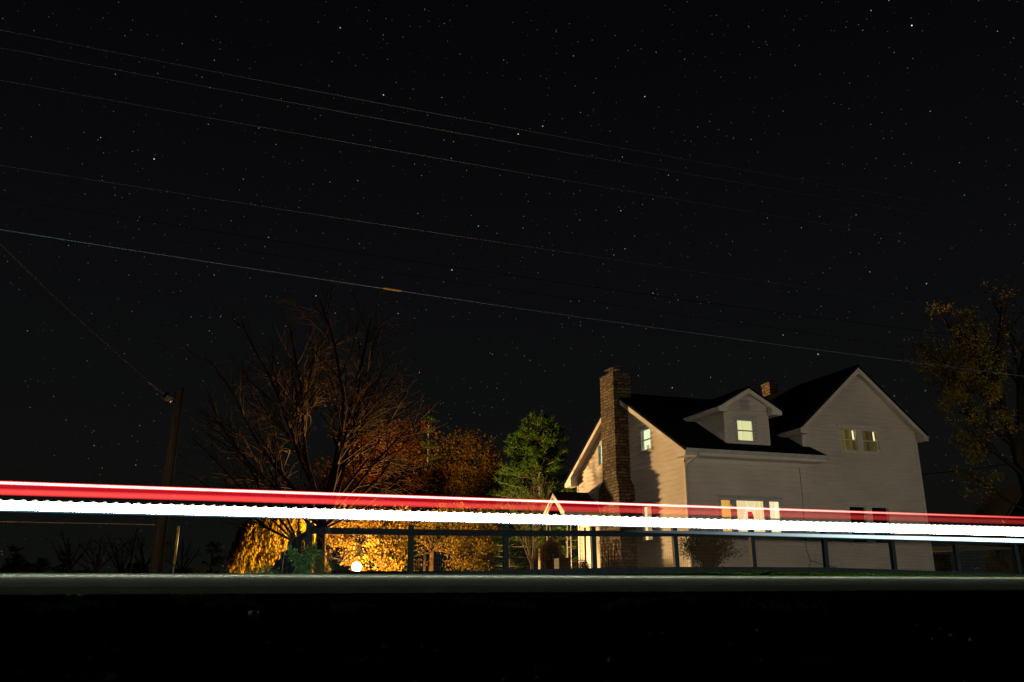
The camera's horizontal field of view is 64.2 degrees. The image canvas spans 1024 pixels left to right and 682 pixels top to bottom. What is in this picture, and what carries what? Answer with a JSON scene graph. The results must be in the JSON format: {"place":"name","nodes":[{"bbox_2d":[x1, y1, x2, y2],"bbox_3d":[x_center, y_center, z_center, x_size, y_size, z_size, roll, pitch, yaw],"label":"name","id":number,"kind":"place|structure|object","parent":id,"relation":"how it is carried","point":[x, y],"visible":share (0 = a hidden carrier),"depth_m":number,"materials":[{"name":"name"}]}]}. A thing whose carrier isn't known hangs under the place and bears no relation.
{"place":"outdoors","nodes":[
{"label":"outdoors","id":0,"kind":"place"},
{"bbox_2d":[0,229,1020,375],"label":"overhead wire","id":1,"kind":"object","parent":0,"point":[477,302],"visible":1,"depth_m":20.65,"materials":[{"name":"grey metal"}]},
{"bbox_2d":[0,214,1020,363],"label":"overhead wire","id":2,"kind":"object","parent":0,"point":[468,283],"visible":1,"depth_m":20.80,"materials":[{"name":"grey metal"}]},
{"bbox_2d":[0,165,1021,317],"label":"overhead wire","id":3,"kind":"object","parent":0,"point":[473,238],"visible":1,"depth_m":21.14,"materials":[{"name":"grey metal"}]},
{"bbox_2d":[2,30,1019,216],"bbox_3d":[3.321,-5.854,23.753,58.890,0.600,0.010,5,-17,-18],"label":"overhead wire","id":4,"kind":"object","parent":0,"point":[473,120],"visible":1,"depth_m":22.11,"materials":[{"name":"grey metal"}]},
{"bbox_2d":[0,571,1023,681],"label":"ground","id":5,"kind":"structure","parent":0,"point":[188,644],"depth_m":2.19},
{"bbox_2d":[0,543,31,572],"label":"conifer tree","id":6,"kind":"object","parent":5,"relation":"on","point":[17,562],"visible":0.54,"depth_m":66.30,"materials":[{"name":"green plant"}]},
{"bbox_2d":[32,556,49,572],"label":"conifer tree","id":7,"kind":"object","parent":5,"relation":"on","point":[43,563],"visible":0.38,"depth_m":66.69,"materials":[{"name":"green plant"}]},
{"bbox_2d":[47,548,79,572],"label":"conifer tree","id":8,"kind":"object","parent":5,"relation":"on","point":[64,562],"visible":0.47,"depth_m":67.30,"materials":[{"name":"green plant"}]},
{"bbox_2d":[45,528,95,569],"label":"bare tree","id":9,"kind":"object","parent":5,"relation":"on","point":[69,548],"visible":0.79,"depth_m":72.64,"materials":[{"name":"brown plant"}]},
{"bbox_2d":[71,537,129,572],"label":"bare tree","id":10,"kind":"object","parent":5,"relation":"on","point":[96,569],"visible":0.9,"depth_m":73.60,"materials":[{"name":"brown plant"}]},
{"bbox_2d":[97,534,141,572],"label":"bare tree","id":11,"kind":"object","parent":5,"relation":"on","point":[119,566],"visible":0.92,"depth_m":73.88,"materials":[{"name":"brown plant"}]},
{"bbox_2d":[0,560,254,572],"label":"undergrowth","id":12,"kind":"object","parent":5,"relation":"on","point":[136,567],"visible":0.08,"depth_m":75.58,"materials":[{"name":"green plant"}]},
{"bbox_2d":[128,528,138,572],"bbox_3d":[-16.496,9.552,35.404,0.220,2.804,0.120,5,-17,-18],"label":"thin post","id":13,"kind":"object","parent":5,"relation":"on","point":[132,556],"visible":0.59,"depth_m":35.48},
{"bbox_2d":[109,532,175,572],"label":"bare tree","id":14,"kind":"object","parent":5,"relation":"on","point":[143,565],"visible":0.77,"depth_m":74.81,"materials":[{"name":"brown plant"}]},
{"bbox_2d":[148,382,183,572],"bbox_3d":[-10.768,4.435,24.535,1.063,6.506,0.361,10,-19,-30],"label":"utility pole","id":15,"kind":"object","parent":5,"relation":"on","point":[158,547],"visible":0.92,"depth_m":24.67,"materials":[{"name":"wood"}]},
{"bbox_2d":[0,521,154,524],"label":"cable","id":16,"kind":"object","parent":15,"relation":"attached to","point":[76,523],"visible":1,"depth_m":23.71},
{"bbox_2d":[0,243,163,394],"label":"service wire","id":17,"kind":"object","parent":15,"relation":"attached to","point":[75,316],"visible":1,"depth_m":24.24,"materials":[{"name":"black metal"}]},
{"bbox_2d":[172,526,179,572],"bbox_3d":[-9.655,6.176,23.394,0.064,1.720,0.061,-1,-16,4],"label":"marker post","id":18,"kind":"object","parent":5,"relation":"on","point":[176,545],"visible":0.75,"depth_m":23.43,"materials":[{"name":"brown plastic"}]},
{"bbox_2d":[164,540,202,572],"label":"bush","id":19,"kind":"object","parent":5,"relation":"on","point":[181,570],"visible":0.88,"depth_m":75.43,"materials":[{"name":"brown plant"}]},
{"bbox_2d":[192,541,227,572],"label":"conifer tree","id":20,"kind":"object","parent":5,"relation":"on","point":[216,550],"visible":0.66,"depth_m":70.87,"materials":[{"name":"green plant"}]},
{"bbox_2d":[247,610,259,619],"bbox_3d":[-0.777,0.826,2.453,0.038,0.033,0.033,5,-17,-18],"label":"stone","id":21,"kind":"object","parent":5,"relation":"on","point":[253,615],"visible":0.84,"depth_m":2.44,"materials":[{"name":"grey stone"}]},
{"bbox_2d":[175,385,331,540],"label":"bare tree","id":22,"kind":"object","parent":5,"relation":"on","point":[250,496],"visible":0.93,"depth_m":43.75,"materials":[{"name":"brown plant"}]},
{"bbox_2d":[244,565,279,573],"bbox_3d":[-5.287,4.920,17.090,0.954,0.454,0.473,0,-16,1],"label":"weed plant","id":23,"kind":"object","parent":5,"relation":"on","point":[260,570],"visible":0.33,"depth_m":17.17,"materials":[{"name":"green plant"}]},
{"bbox_2d":[225,505,330,573],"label":"willow tree","id":24,"kind":"object","parent":5,"relation":"on","point":[254,543],"visible":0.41,"depth_m":55.34,"materials":[{"name":"yellow plant"}]},
{"bbox_2d":[274,517,300,571],"bbox_3d":[-4.954,4.561,17.953,0.613,1.545,0.551,5,-17,-18],"label":"dry stalk","id":25,"kind":"object","parent":5,"relation":"on","point":[281,553],"visible":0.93,"depth_m":18.00,"materials":[{"name":"brown plant"}]},
{"bbox_2d":[285,542,322,573],"bbox_3d":[-4.678,5.003,18.276,0.809,1.020,0.571,5,-17,-18],"label":"bush","id":26,"kind":"object","parent":5,"relation":"on","point":[303,567],"visible":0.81,"depth_m":18.20,"materials":[{"name":"green plant"}]},
{"bbox_2d":[174,265,448,571],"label":"bare tree","id":27,"kind":"object","parent":5,"relation":"on","point":[305,400],"visible":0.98,"depth_m":51.03,"materials":[{"name":"brown plant"}]},
{"bbox_2d":[312,548,340,573],"bbox_3d":[-4.308,5.161,18.653,0.512,0.880,0.684,-9,-19,29],"label":"bush","id":28,"kind":"object","parent":5,"relation":"on","point":[318,568],"visible":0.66,"depth_m":18.57,"materials":[{"name":"green plant"}]},
{"bbox_2d":[316,527,338,573],"bbox_3d":[-4.343,4.959,18.907,0.410,1.332,0.648,-7,-18,22],"label":"dry stalk","id":29,"kind":"object","parent":5,"relation":"on","point":[328,548],"visible":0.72,"depth_m":18.96,"materials":[{"name":"brown plant"}]},
{"bbox_2d":[302,501,424,570],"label":"maple tree","id":30,"kind":"object","parent":5,"relation":"on","point":[369,523],"visible":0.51,"depth_m":60.36,"materials":[{"name":"yellow plant"}]},
{"bbox_2d":[294,413,463,570],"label":"maple tree","id":31,"kind":"object","parent":5,"relation":"on","point":[404,500],"visible":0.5,"depth_m":74.54,"materials":[{"name":"orange plant"}]},
{"bbox_2d":[404,414,442,570],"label":"pine tree","id":32,"kind":"object","parent":5,"relation":"on","point":[426,419],"visible":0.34,"depth_m":76.86,"materials":[{"name":"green plant"}]},
{"bbox_2d":[376,498,503,570],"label":"crabapple tree","id":33,"kind":"object","parent":5,"relation":"on","point":[437,548],"visible":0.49,"depth_m":62.75,"materials":[{"name":"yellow plant"}]},
{"bbox_2d":[402,426,511,570],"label":"pear tree","id":34,"kind":"object","parent":5,"relation":"on","point":[474,472],"visible":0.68,"depth_m":77.30,"materials":[{"name":"orange plant"}]},
{"bbox_2d":[478,487,537,570],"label":"pine tree","id":35,"kind":"object","parent":5,"relation":"on","point":[518,565],"visible":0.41,"depth_m":71.55,"materials":[{"name":"green plant"}]},
{"bbox_2d":[506,457,550,568],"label":"bare sapling","id":36,"kind":"object","parent":5,"relation":"on","point":[539,524],"visible":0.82,"depth_m":41.47,"materials":[{"name":"brown plant"}]},
{"bbox_2d":[482,410,577,568],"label":"pine tree","id":37,"kind":"object","parent":5,"relation":"on","point":[532,436],"visible":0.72,"depth_m":67.02,"materials":[{"name":"green plant"}]},
{"bbox_2d":[534,537,565,568],"bbox_3d":[1.685,9.453,35.836,1.624,1.635,1.634,5,-17,-18],"label":"bush","id":38,"kind":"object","parent":5,"relation":"on","point":[555,553],"depth_m":35.54,"materials":[{"name":"plant"}]},
{"bbox_2d":[553,557,571,568],"bbox_3d":[2.126,9.431,34.314,0.600,0.620,0.600,5,-17,-18],"label":"timber planter","id":39,"kind":"object","parent":5,"relation":"on","point":[565,563],"visible":0.66,"depth_m":34.12,"materials":[{"name":"brown wood"}]},
{"bbox_2d":[552,524,577,567],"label":"juniper bush","id":40,"kind":"object","parent":5,"relation":"on","point":[566,551],"visible":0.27,"depth_m":56.35,"materials":[{"name":"green plant"}]},
{"bbox_2d":[571,557,590,567],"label":"shrub","id":41,"kind":"object","parent":5,"relation":"on","point":[584,564],"visible":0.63,"depth_m":36.30,"materials":[{"name":"green plant"}]},
{"bbox_2d":[270,522,1023,576],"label":"board fence","id":42,"kind":"object","parent":5,"relation":"on","point":[673,534],"visible":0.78,"depth_m":22.87,"materials":[{"name":"paint"}]},
{"bbox_2d":[671,528,745,566],"bbox_3d":[7.143,7.398,29.074,2.791,1.837,1.896,5,-17,-18],"label":"shrub","id":43,"kind":"object","parent":5,"relation":"on","point":[696,549],"visible":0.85,"depth_m":28.75,"materials":[{"name":"brown plant"}]},
{"bbox_2d":[542,365,934,570],"bbox_3d":[9.496,6.382,38.593,14.040,9.880,13.375,5,-17,-18],"label":"farmhouse","id":44,"kind":"object","parent":5,"relation":"on","point":[840,446],"visible":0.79,"depth_m":34.05,"materials":[{"name":"paint"}]},
{"bbox_2d":[583,525,592,567],"bbox_3d":[3.713,10.013,39.531,0.130,2.200,1.140,5,-17,-18],"label":"door","id":45,"kind":"structure","parent":44,"relation":"in","point":[586,527],"depth_m":39.77,"materials":[{"name":"metal"}]},
{"bbox_2d":[596,441,601,466],"bbox_3d":[4.362,5.366,39.011,0.225,1.155,1.140,5,-17,-18],"label":"window","id":46,"kind":"structure","parent":44,"relation":"in","point":[599,456],"depth_m":39.37,"materials":[{"name":"white glass"}]},
{"bbox_2d":[599,536,617,567],"bbox_3d":[4.196,9.258,35.413,0.116,1.790,1.856,5,-17,-18],"label":"creeper","id":47,"kind":"object","parent":44,"relation":"attached to","point":[611,559],"visible":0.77,"depth_m":35.45,"materials":[{"name":"plant"}]},
{"bbox_2d":[638,425,652,453],"bbox_3d":[5.783,4.170,34.934,0.225,1.155,1.140,5,-17,-18],"label":"window","id":48,"kind":"structure","parent":44,"relation":"in","point":[645,442],"depth_m":35.16,"materials":[{"name":"white glass"}]},
{"bbox_2d":[640,500,654,542],"bbox_3d":[5.728,7.572,34.131,0.240,1.675,1.130,5,-17,-18],"label":"window","id":49,"kind":"structure","parent":44,"relation":"in","point":[646,511],"depth_m":34.32,"materials":[{"name":"white glass"}]},
{"bbox_2d":[733,415,757,441],"bbox_3d":[9.406,3.559,32.964,1.100,1.092,0.200,5,-17,-18],"label":"window","id":50,"kind":"structure","parent":44,"relation":"in","point":[746,431],"depth_m":33.02,"materials":[{"name":"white glass"}]},
{"bbox_2d":[717,495,787,539],"bbox_3d":[9.369,7.028,32.128,3.000,2.200,0.435,5,-17,-18],"label":"window","id":51,"kind":"structure","parent":44,"relation":"in","point":[732,509],"depth_m":32.24,"materials":[{"name":"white glass"}]},
{"bbox_2d":[836,424,883,453],"bbox_3d":[14.735,4.277,34.827,2.550,1.600,0.475,5,-17,-18],"label":"window","id":52,"kind":"structure","parent":44,"relation":"in","point":[853,440],"depth_m":34.75,"materials":[{"name":"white glass"}]},
{"bbox_2d":[846,501,896,545],"bbox_3d":[14.761,7.623,33.800,2.570,2.100,0.375,5,-17,-18],"label":"window","id":53,"kind":"structure","parent":44,"relation":"in","point":[859,514],"depth_m":33.95,"materials":[{"name":"black glass"}]},
{"bbox_2d":[933,556,953,570],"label":"shrub","id":54,"kind":"object","parent":5,"relation":"on","point":[936,561],"visible":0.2,"depth_m":35.26,"materials":[{"name":"green plant"}]},
{"bbox_2d":[902,279,1023,510],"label":"roadside tree","id":55,"kind":"object","parent":5,"relation":"on","point":[1013,437],"visible":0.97,"depth_m":34.55,"materials":[{"name":"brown plant"}]},
{"bbox_2d":[932,545,1014,572],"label":"metal carport","id":56,"kind":"object","parent":5,"relation":"on","point":[967,547],"visible":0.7,"depth_m":50.79,"materials":[{"name":"metal"}]},
{"bbox_2d":[969,486,1023,572],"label":"neighbour house","id":57,"kind":"structure","parent":5,"relation":"on","point":[1000,512],"depth_m":60.35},
{"bbox_2d":[978,536,1023,572],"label":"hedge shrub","id":58,"kind":"object","parent":5,"relation":"on","point":[1005,560],"visible":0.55,"depth_m":53.07,"materials":[{"name":"green plant"}]},
{"bbox_2d":[0,573,1023,607],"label":"road","id":59,"kind":"structure","parent":0,"point":[166,600],"depth_m":4.42,"materials":[{"name":"grey asphalt"}]},
{"bbox_2d":[0,584,1023,594],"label":"road shoulder","id":60,"kind":"object","parent":59,"relation":"on","point":[23,590],"visible":1,"depth_m":3.60},
{"bbox_2d":[62,593,84,602],"bbox_3d":[-1.430,0.840,2.662,0.069,0.033,0.074,-13,-21,38],"label":"stone","id":61,"kind":"object","parent":60,"relation":"on","point":[73,598],"visible":0.95,"depth_m":2.64,"materials":[{"name":"grey stone"}]},
{"bbox_2d":[0,499,1023,535],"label":"light trail","id":62,"kind":"object","parent":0,"point":[115,507],"visible":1,"depth_m":9.23,"materials":[{"name":"white"}]},
{"bbox_2d":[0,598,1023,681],"bbox_3d":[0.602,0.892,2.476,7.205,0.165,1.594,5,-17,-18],"label":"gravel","id":63,"kind":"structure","parent":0,"point":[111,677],"depth_m":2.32,"materials":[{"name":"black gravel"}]},
{"bbox_2d":[0,198,1023,343],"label":"overhead wire","id":64,"kind":"object","parent":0,"point":[478,270],"visible":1,"depth_m":21.01,"materials":[{"name":"grey metal"}]},
{"bbox_2d":[0,47,1023,229],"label":"overhead wire","id":65,"kind":"object","parent":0,"point":[478,136],"visible":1,"depth_m":22.05,"materials":[{"name":"grey metal"}]},
{"bbox_2d":[0,0,1023,572],"label":"sky","id":66,"kind":"structure","parent":0,"point":[920,100],"materials":[{"name":"black"}]},
{"bbox_2d":[1,80,1023,255],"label":"overhead wire","id":67,"kind":"object","parent":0,"point":[474,164],"visible":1,"depth_m":21.75,"materials":[{"name":"grey metal"}]},
{"bbox_2d":[50,570,1023,576],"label":"grass","id":68,"kind":"structure","parent":0,"point":[850,574],"depth_m":19.24,"materials":[{"name":"green plant"}]}
]}

